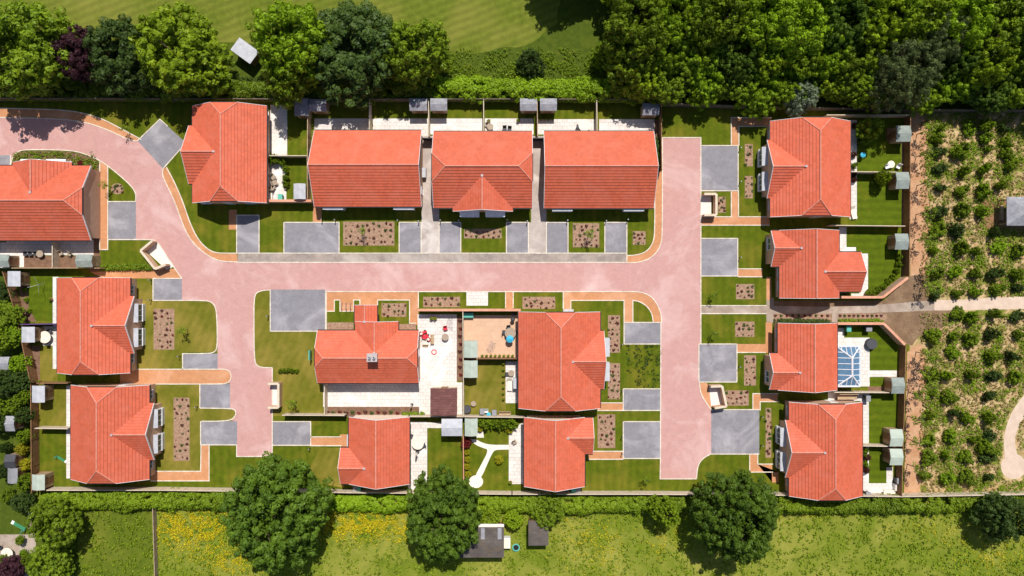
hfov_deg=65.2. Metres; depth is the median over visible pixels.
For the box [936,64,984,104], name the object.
tree
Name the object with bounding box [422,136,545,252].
alleyway
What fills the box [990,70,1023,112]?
tree
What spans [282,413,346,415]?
timber fence
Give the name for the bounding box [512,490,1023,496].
timber fence
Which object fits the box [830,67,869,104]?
tree
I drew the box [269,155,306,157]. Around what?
timber fence
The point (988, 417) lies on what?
bush
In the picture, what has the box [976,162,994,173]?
bush
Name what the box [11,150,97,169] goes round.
scrub plants
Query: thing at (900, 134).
garden shed
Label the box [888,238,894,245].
door
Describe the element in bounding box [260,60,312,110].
tree
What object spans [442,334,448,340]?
round table
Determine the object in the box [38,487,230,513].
hedge
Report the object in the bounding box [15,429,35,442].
bush
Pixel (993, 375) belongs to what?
bush
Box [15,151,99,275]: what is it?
scrub bed
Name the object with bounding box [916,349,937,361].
sapling
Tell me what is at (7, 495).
bush
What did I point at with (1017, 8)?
tree
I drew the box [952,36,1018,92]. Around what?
tree
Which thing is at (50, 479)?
door
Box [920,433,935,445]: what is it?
bush
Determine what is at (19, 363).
bush
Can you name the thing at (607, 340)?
bay window
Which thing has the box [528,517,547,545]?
hut
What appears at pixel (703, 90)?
tree
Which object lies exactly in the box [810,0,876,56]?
tree
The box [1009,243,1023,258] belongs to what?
bush
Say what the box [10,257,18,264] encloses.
door
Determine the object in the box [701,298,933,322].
gravel path
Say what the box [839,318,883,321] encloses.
hedge
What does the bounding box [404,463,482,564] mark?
tree
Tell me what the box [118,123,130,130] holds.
sapling
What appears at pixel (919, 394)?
sapling
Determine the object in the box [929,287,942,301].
bush
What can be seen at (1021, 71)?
tree
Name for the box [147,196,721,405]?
bin store slab
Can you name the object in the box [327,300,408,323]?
lawn patch
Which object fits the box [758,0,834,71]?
tree
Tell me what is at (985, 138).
bush
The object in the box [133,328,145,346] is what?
bay window
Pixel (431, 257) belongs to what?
concrete verge
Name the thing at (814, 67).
tree
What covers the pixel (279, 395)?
bin store
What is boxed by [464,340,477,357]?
garden shed
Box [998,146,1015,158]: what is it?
bush
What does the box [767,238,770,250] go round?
window
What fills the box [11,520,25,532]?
garden slide
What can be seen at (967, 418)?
bush
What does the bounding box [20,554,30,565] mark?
bush
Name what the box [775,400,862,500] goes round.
bungalow
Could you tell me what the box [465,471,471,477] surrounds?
shrub
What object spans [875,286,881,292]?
shrub
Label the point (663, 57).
tree
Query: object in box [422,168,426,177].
heat pump
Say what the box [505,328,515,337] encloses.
round table
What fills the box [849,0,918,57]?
tree
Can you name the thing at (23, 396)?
bush
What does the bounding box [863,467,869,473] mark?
shrub
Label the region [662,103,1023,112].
timber fence
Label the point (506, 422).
shrub
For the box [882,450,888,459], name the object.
door
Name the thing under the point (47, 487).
deck
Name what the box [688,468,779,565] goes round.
tree
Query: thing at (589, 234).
sapling
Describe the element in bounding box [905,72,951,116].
tree
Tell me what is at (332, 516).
buttercups
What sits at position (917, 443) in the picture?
sapling
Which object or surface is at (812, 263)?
bungalow
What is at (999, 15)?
tree
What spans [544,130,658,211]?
bungalow
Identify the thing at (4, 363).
garden shed
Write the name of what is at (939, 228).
bush
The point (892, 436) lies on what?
garden shed
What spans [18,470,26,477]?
door
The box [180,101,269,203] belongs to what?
bungalow
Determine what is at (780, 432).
bay window
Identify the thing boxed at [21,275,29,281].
door
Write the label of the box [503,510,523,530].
shrub
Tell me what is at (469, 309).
garden wall
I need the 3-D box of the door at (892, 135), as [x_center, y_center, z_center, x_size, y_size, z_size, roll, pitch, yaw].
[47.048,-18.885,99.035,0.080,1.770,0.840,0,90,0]
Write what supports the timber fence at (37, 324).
on the estate lawn at (214, 232)
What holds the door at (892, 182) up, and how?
in the garden shed at (899, 180)
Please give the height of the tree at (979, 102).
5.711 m
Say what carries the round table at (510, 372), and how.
on the patio at (438, 367)
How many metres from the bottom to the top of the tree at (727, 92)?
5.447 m
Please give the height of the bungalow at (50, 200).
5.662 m
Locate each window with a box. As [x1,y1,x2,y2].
[46,159,73,163]
[133,304,145,321]
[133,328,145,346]
[153,407,164,427]
[153,432,164,453]
[323,208,345,209]
[393,208,414,209]
[460,210,478,217]
[485,210,504,217]
[552,209,572,211]
[605,337,609,356]
[605,362,609,380]
[622,209,643,211]
[757,147,767,167]
[757,172,767,191]
[765,370,768,382]
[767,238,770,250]
[775,425,785,446]
[775,449,785,470]
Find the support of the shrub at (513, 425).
on the estate lawn at (214, 232)
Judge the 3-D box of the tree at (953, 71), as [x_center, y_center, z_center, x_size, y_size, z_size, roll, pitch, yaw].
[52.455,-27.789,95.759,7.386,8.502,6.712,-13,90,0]
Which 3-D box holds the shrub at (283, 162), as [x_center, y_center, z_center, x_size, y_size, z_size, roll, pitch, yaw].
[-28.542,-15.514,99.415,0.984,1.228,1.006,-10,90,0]
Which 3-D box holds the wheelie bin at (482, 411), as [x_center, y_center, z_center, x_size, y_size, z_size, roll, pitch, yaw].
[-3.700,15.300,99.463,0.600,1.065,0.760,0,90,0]
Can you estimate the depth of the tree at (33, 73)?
92.18 m
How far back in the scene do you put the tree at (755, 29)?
91.24 m
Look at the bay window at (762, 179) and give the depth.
97.78 m
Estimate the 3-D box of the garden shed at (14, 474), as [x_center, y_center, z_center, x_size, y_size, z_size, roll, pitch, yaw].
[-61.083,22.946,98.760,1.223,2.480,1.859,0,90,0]
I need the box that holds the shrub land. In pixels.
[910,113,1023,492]
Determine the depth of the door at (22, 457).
98.88 m
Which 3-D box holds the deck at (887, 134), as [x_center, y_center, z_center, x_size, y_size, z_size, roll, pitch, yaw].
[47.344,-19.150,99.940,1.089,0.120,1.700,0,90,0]
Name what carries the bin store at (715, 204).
on the bin store slab at (155, 252)
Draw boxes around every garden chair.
[268,173,275,179]
[270,180,277,185]
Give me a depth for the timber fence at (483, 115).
98.29 m
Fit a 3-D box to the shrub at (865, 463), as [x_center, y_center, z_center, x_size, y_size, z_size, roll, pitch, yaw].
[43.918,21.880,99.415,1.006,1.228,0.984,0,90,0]
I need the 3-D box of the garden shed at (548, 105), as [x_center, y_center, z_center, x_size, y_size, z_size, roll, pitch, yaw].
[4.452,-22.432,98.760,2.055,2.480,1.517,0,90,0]
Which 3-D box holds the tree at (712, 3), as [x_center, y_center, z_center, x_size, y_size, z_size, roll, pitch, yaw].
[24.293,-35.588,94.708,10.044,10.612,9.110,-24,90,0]
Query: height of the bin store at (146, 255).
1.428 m
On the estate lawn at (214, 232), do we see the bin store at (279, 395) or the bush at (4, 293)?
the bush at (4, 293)
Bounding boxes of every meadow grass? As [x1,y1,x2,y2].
[67,511,1023,575]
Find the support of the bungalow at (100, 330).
on the estate lawn at (214, 232)
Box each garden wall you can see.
[268,199,312,202]
[418,309,520,310]
[832,322,905,345]
[840,277,908,297]
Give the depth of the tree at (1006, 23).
92.62 m
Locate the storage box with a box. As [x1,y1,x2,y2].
[463,313,472,317]
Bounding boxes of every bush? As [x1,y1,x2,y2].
[0,280,15,302]
[0,300,26,330]
[0,325,21,348]
[0,328,13,354]
[0,369,22,398]
[0,396,22,414]
[0,414,9,434]
[0,441,11,452]
[0,463,7,478]
[0,487,14,503]
[0,553,8,561]
[5,370,33,393]
[8,354,32,374]
[10,490,35,512]
[13,389,31,405]
[13,406,35,423]
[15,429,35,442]
[15,534,24,545]
[16,473,30,491]
[19,549,27,556]
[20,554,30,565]
[515,47,546,79]
[917,469,932,480]
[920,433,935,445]
[921,449,937,467]
[923,368,939,380]
[924,327,942,344]
[924,410,935,419]
[927,204,949,217]
[928,132,943,144]
[928,221,947,237]
[929,246,939,253]
[929,266,944,278]
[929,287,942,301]
[929,389,939,397]
[931,162,948,172]
[932,147,947,155]
[933,184,947,191]
[934,122,947,132]
[939,388,960,404]
[939,471,956,485]
[940,370,958,379]
[941,450,951,459]
[942,428,956,445]
[944,344,962,359]
[946,222,965,238]
[946,264,964,278]
[947,332,960,340]
[947,409,963,417]
[949,141,970,158]
[950,305,965,319]
[951,289,965,298]
[952,241,971,255]
[954,185,970,197]
[954,201,973,218]
[956,166,970,176]
[956,468,976,485]
[957,449,974,464]
[959,411,976,423]
[962,120,975,136]
[962,331,981,347]
[963,310,981,323]
[963,369,981,380]
[967,268,983,278]
[968,286,985,297]
[968,436,980,444]
[969,246,981,254]
[975,181,993,198]
[975,206,989,216]
[975,439,997,454]
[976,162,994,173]
[978,132,995,144]
[978,452,997,462]
[979,117,995,131]
[980,391,997,401]
[982,349,1003,363]
[982,370,1003,381]
[982,411,997,424]
[982,427,997,442]
[982,473,994,480]
[983,144,994,152]
[983,326,1001,341]
[985,266,1005,278]
[986,308,1004,318]
[988,225,1002,237]
[988,282,1007,295]
[989,241,1009,254]
[994,180,1009,190]
[997,124,1010,132]
[998,136,1013,146]
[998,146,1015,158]
[1004,157,1019,170]
[1005,350,1021,360]
[1005,370,1023,384]
[1008,268,1023,280]
[1008,308,1023,320]
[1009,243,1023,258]
[1010,284,1023,291]
[1011,329,1023,339]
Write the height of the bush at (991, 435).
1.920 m
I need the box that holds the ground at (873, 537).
[37,53,1023,575]
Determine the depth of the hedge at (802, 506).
98.53 m
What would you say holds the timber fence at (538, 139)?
on the alleyway
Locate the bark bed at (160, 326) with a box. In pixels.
[111,144,885,460]
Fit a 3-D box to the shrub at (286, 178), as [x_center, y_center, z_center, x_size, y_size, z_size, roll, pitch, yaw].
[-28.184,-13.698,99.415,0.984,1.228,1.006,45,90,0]
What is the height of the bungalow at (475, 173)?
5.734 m
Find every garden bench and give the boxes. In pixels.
[430,335,433,343]
[499,411,510,414]
[836,393,858,399]
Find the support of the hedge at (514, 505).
on the ground at (873, 537)
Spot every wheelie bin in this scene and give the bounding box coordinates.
[480,408,484,414]
[492,409,496,415]
[844,326,850,331]
[863,327,871,331]
[863,395,870,401]
[863,490,870,497]
[893,477,899,483]
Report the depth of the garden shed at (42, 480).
97.81 m
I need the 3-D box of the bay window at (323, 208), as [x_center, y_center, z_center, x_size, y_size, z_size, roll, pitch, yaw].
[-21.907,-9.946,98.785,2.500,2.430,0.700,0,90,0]
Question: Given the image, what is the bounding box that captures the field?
[0,0,559,52]
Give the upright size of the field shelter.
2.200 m
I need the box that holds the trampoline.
[512,544,519,550]
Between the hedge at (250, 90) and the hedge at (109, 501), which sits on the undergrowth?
the hedge at (250, 90)
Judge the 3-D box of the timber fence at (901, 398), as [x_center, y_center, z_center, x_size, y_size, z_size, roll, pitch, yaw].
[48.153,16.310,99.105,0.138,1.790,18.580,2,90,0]
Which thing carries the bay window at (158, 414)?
in the bungalow at (117, 435)
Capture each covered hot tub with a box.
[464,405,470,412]
[864,338,876,348]
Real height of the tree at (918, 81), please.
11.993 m
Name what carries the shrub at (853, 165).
on the patio at (438, 367)
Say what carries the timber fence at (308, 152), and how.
on the estate lawn at (214, 232)
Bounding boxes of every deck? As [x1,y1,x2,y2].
[39,471,52,490]
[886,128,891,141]
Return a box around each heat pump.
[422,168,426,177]
[513,377,516,388]
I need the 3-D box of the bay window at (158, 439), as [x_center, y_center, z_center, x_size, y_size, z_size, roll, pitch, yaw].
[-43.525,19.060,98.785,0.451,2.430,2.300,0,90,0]
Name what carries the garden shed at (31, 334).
on the patio at (438, 367)
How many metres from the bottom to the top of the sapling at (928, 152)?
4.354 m
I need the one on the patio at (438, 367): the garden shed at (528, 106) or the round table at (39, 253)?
the round table at (39, 253)
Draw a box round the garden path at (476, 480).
[469,431,508,487]
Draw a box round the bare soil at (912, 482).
[904,113,930,492]
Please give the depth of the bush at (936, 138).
99.02 m
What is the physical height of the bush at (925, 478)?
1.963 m
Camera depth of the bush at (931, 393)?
99.07 m
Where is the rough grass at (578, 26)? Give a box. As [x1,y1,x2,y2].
[0,0,1023,108]
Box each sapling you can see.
[98,180,108,188]
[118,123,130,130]
[175,325,187,334]
[285,400,297,407]
[585,228,593,239]
[642,477,651,485]
[906,437,928,451]
[907,413,927,425]
[907,462,928,477]
[908,389,929,402]
[914,365,936,379]
[915,232,937,244]
[916,123,938,136]
[916,144,938,159]
[916,174,940,187]
[916,206,937,219]
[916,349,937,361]
[920,355,942,368]
[920,380,942,394]
[923,260,945,273]
[923,280,943,293]
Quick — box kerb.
[0,108,778,480]
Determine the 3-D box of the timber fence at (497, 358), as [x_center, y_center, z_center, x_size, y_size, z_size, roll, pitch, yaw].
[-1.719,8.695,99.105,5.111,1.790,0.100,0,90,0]
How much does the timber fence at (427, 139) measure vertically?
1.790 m
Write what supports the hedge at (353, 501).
on the ground at (873, 537)
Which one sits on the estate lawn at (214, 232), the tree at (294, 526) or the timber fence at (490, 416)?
the timber fence at (490, 416)
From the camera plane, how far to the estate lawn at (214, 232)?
100.00 m
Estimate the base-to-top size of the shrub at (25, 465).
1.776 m
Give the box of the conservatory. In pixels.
[838,346,860,386]
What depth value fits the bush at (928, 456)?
99.05 m
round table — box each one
[1,548,12,556]
[36,250,43,256]
[40,331,50,342]
[412,437,423,449]
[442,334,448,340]
[487,124,492,129]
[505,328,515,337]
[508,370,513,375]
[578,119,590,129]
[888,161,894,167]
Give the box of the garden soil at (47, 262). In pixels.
[19,120,903,416]
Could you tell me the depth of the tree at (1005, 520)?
95.34 m
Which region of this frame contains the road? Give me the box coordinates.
[0,118,710,477]
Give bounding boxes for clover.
[626,344,661,387]
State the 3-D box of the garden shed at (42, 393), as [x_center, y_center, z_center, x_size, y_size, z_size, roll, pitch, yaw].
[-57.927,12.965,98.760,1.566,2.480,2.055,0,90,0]
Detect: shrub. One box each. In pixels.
[0,555,26,575]
[13,442,30,455]
[17,458,30,470]
[268,154,279,164]
[279,159,285,166]
[281,166,289,172]
[281,181,289,188]
[282,174,289,180]
[460,437,471,448]
[464,449,469,455]
[464,456,470,462]
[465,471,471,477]
[475,505,501,523]
[478,415,485,427]
[482,417,492,429]
[486,418,498,428]
[493,418,503,430]
[494,455,503,464]
[499,418,510,428]
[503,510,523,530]
[506,418,518,429]
[530,491,565,530]
[646,494,680,527]
[851,122,857,128]
[851,151,857,157]
[851,162,857,168]
[851,177,857,182]
[857,140,865,146]
[863,454,870,459]
[863,460,869,467]
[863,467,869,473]
[865,289,871,295]
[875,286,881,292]
[880,283,886,289]
[885,278,891,284]
[890,274,896,280]
[894,267,901,273]
[895,261,902,266]
[896,254,902,260]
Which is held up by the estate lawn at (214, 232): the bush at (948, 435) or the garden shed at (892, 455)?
the garden shed at (892, 455)
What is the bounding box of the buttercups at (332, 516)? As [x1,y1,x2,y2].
[156,510,623,575]
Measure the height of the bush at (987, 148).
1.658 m
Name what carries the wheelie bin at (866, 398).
on the patio at (438, 367)
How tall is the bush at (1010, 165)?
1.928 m
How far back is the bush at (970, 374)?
98.70 m
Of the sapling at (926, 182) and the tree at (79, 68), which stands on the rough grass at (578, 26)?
the tree at (79, 68)
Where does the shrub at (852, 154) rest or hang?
on the patio at (438, 367)
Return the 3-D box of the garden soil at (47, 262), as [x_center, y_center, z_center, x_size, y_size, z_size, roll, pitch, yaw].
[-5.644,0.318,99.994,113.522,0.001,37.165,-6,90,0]
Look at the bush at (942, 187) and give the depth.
99.05 m
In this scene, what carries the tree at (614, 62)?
on the rough grass at (578, 26)
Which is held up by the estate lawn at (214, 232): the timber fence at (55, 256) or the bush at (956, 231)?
the timber fence at (55, 256)
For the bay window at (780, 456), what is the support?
in the bungalow at (819, 454)
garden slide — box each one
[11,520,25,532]
[53,455,66,462]
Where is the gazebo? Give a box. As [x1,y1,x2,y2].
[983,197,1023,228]
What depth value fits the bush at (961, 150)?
98.65 m
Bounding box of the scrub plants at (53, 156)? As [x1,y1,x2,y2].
[14,150,98,169]
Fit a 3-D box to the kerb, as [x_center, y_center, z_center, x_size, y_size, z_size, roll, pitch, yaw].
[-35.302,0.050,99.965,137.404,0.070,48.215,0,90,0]
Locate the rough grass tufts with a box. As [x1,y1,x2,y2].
[432,46,618,84]
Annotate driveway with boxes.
[0,120,758,457]
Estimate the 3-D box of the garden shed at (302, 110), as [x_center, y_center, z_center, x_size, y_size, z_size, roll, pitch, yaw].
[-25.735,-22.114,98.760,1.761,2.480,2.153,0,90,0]
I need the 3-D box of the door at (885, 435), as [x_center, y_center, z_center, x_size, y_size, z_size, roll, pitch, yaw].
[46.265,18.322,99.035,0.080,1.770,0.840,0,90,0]
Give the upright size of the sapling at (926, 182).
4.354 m
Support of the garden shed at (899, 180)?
on the garden lawn at (878, 204)
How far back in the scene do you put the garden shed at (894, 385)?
97.78 m
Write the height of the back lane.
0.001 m
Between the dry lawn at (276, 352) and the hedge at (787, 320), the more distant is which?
the dry lawn at (276, 352)
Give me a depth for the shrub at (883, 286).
99.47 m
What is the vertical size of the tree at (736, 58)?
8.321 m
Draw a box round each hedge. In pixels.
[0,77,438,104]
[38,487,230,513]
[100,262,153,270]
[324,493,408,514]
[401,411,424,415]
[429,73,659,105]
[465,491,699,515]
[655,136,659,167]
[773,318,829,322]
[776,489,1023,516]
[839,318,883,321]
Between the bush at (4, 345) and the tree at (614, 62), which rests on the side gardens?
the bush at (4, 345)
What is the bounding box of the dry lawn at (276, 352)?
[38,282,505,487]
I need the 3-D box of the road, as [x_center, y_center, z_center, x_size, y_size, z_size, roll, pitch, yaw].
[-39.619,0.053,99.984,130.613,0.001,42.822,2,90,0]
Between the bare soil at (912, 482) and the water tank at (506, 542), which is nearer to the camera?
the water tank at (506, 542)
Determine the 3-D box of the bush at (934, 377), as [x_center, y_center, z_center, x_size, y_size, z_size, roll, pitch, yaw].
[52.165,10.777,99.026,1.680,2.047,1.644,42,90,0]
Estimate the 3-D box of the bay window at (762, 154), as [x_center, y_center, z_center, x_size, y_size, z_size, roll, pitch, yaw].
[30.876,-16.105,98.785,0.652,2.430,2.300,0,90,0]
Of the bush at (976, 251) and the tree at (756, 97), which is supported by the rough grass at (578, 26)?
the tree at (756, 97)
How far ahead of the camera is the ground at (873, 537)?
100.01 m
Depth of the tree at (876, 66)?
93.87 m
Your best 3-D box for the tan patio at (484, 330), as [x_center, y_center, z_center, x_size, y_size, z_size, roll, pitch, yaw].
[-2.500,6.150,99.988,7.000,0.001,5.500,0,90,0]
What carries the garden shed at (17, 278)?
on the garden lawn at (878, 204)
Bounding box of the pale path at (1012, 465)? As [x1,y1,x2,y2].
[934,297,1023,478]
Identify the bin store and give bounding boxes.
[140,240,170,269]
[268,382,281,408]
[702,193,717,216]
[708,384,727,408]
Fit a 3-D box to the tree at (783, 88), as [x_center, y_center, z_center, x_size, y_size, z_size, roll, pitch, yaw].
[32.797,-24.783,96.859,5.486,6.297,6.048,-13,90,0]
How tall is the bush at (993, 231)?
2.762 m
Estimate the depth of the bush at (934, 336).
98.95 m
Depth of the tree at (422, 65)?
93.06 m
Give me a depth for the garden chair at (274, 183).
99.45 m
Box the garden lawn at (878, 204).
[20,120,903,482]
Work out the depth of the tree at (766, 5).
92.56 m
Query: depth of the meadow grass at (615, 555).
99.81 m
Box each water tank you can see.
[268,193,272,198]
[504,536,509,548]
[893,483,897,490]
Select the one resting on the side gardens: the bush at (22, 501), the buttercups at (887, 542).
the bush at (22, 501)
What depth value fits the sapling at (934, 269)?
96.68 m
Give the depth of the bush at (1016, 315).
99.18 m
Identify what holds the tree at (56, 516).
on the side gardens
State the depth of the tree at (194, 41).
93.38 m
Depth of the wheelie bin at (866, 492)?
98.93 m
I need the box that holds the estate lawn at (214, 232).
[0,102,909,495]
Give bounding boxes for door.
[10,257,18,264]
[17,455,25,463]
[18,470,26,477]
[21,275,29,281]
[35,330,43,337]
[45,388,53,396]
[45,475,53,484]
[882,431,888,440]
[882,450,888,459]
[884,380,890,388]
[888,177,894,185]
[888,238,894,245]
[889,131,895,139]
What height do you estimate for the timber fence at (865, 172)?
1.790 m
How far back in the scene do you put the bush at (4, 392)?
97.05 m
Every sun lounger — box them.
[507,378,511,390]
[851,205,857,218]
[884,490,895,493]
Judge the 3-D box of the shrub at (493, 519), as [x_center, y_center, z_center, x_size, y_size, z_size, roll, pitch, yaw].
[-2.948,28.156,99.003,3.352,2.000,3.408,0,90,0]
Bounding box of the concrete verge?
[238,254,625,261]
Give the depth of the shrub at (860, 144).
99.43 m
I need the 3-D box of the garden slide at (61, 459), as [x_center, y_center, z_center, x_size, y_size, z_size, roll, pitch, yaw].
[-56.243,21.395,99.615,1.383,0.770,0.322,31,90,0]
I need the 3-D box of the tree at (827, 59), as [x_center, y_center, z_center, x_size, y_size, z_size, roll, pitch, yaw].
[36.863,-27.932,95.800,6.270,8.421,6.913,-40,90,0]
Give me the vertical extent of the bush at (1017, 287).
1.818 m
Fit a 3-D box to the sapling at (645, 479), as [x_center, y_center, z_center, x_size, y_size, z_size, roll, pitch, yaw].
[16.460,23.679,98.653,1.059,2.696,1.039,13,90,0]
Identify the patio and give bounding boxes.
[0,105,896,492]
[464,315,517,358]
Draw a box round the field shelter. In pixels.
[231,37,259,66]
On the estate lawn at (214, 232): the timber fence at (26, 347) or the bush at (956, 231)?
the timber fence at (26, 347)
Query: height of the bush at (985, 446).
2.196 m
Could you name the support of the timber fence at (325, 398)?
on the patio at (438, 367)
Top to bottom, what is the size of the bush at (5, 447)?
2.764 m
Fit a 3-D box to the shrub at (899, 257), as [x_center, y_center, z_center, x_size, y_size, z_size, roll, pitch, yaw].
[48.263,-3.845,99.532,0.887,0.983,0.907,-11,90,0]
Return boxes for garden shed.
[0,254,18,266]
[0,356,13,369]
[4,415,24,430]
[4,453,25,467]
[8,271,29,285]
[8,466,26,483]
[22,327,43,342]
[32,384,53,402]
[32,471,53,490]
[75,254,100,266]
[294,98,311,118]
[294,183,306,198]
[309,99,328,113]
[409,98,427,113]
[430,98,447,113]
[441,417,462,435]
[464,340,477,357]
[464,360,477,377]
[465,417,477,435]
[520,98,536,113]
[540,98,556,113]
[641,103,659,117]
[882,427,903,445]
[882,446,903,464]
[884,377,904,393]
[888,172,909,189]
[888,234,908,249]
[889,126,911,143]
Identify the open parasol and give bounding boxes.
[506,335,513,342]
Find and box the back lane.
[28,512,35,553]
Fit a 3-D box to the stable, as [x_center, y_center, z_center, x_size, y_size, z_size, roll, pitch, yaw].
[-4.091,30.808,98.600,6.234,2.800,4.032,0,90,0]
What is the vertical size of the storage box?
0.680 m
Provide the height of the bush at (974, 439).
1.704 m
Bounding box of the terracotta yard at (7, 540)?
[0,534,28,575]
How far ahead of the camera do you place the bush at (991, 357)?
98.68 m
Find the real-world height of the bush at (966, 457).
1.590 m
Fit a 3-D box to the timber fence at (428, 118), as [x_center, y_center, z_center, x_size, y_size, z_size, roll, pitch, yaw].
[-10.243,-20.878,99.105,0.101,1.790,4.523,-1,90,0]
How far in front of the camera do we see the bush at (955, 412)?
98.63 m
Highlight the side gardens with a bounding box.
[0,272,77,575]
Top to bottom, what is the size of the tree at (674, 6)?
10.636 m
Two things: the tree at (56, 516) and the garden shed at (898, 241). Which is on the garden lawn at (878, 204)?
the garden shed at (898, 241)
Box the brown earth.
[774,275,951,344]
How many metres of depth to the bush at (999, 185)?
98.67 m
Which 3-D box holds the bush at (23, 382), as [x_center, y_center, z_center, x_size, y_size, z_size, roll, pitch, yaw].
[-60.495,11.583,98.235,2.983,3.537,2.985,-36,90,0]
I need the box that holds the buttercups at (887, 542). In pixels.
[636,513,1023,574]
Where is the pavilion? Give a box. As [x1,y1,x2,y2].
[430,386,456,415]
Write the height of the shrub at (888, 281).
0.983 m
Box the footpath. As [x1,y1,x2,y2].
[0,109,777,481]
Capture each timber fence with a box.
[0,97,649,102]
[0,268,105,268]
[3,272,37,382]
[20,323,55,324]
[30,382,39,492]
[35,426,69,428]
[36,381,74,383]
[46,486,511,494]
[51,242,59,267]
[152,508,158,575]
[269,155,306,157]
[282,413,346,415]
[307,116,310,198]
[324,384,327,415]
[369,100,371,129]
[409,414,523,417]
[422,138,432,140]
[428,100,429,137]
[462,311,464,416]
[463,434,464,478]
[477,357,517,358]
[483,100,483,130]
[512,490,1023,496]
[533,138,543,140]
[537,100,537,137]
[595,100,597,129]
[658,104,661,171]
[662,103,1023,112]
[823,114,910,117]
[826,225,904,226]
[828,390,889,392]
[851,171,894,173]
[863,443,889,446]
[895,345,906,495]
[902,115,910,276]
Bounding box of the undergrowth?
[22,74,447,95]
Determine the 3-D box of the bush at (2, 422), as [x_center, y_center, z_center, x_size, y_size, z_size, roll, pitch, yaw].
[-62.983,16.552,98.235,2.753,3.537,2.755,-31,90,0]
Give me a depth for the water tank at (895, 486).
99.37 m
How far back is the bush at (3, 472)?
97.72 m
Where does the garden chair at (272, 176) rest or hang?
on the patio at (438, 367)
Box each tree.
[0,0,80,100]
[23,496,83,552]
[25,544,75,575]
[49,24,110,83]
[81,13,158,96]
[128,0,234,96]
[217,451,333,574]
[245,0,334,89]
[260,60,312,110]
[304,0,407,109]
[384,18,454,90]
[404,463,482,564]
[590,43,607,72]
[597,26,653,89]
[600,0,659,13]
[601,0,668,72]
[620,63,665,102]
[646,0,705,53]
[647,57,694,106]
[650,30,689,84]
[670,0,706,9]
[673,29,726,89]
[676,0,752,57]
[684,62,725,111]
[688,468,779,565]
[703,0,747,17]
[706,63,751,100]
[707,31,765,85]
[722,0,794,66]
[732,73,779,121]
[746,38,788,91]
[750,0,778,11]
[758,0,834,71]
[761,66,804,108]
[777,31,823,81]
[779,62,822,112]
[783,80,818,117]
[799,35,849,84]
[809,0,851,23]
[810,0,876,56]
[812,65,845,101]
[825,35,883,83]
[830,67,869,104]
[847,0,894,22]
[847,67,895,114]
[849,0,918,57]
[855,117,884,144]
[864,37,908,85]
[866,35,946,113]
[874,170,891,186]
[875,0,958,56]
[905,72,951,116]
[909,9,972,70]
[923,30,982,81]
[926,0,995,65]
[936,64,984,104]
[943,0,969,14]
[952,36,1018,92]
[963,75,1016,117]
[965,0,1023,60]
[969,492,1023,543]
[978,0,1021,24]
[990,4,1023,67]
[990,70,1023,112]
[1007,43,1023,88]
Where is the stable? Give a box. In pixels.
[458,522,503,557]
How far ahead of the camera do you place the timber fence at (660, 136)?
98.83 m
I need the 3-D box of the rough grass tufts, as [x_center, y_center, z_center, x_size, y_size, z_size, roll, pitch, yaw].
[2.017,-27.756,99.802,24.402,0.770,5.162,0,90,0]
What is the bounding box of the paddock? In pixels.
[75,509,151,575]
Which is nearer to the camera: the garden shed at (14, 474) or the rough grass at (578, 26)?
the garden shed at (14, 474)
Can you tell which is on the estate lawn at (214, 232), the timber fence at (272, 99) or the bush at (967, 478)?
the timber fence at (272, 99)
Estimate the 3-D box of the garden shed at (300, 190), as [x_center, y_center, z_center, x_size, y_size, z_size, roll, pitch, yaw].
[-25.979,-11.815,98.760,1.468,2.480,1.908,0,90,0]
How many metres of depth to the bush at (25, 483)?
97.99 m
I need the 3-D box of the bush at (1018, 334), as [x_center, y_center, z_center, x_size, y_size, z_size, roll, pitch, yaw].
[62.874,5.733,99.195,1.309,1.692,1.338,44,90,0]
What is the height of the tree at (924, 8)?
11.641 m
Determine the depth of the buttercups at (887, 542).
99.81 m
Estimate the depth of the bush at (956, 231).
98.82 m
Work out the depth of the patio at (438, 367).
99.99 m
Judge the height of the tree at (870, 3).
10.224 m
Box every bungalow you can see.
[0,159,99,240]
[56,277,145,374]
[70,383,164,483]
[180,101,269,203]
[307,130,422,209]
[314,305,420,383]
[338,415,410,489]
[431,131,532,217]
[518,309,609,411]
[523,415,593,491]
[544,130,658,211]
[757,117,850,217]
[764,323,837,392]
[766,229,866,298]
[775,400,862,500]
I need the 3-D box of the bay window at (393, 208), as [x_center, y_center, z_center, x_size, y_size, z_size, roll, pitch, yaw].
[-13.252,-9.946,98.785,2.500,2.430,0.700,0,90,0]

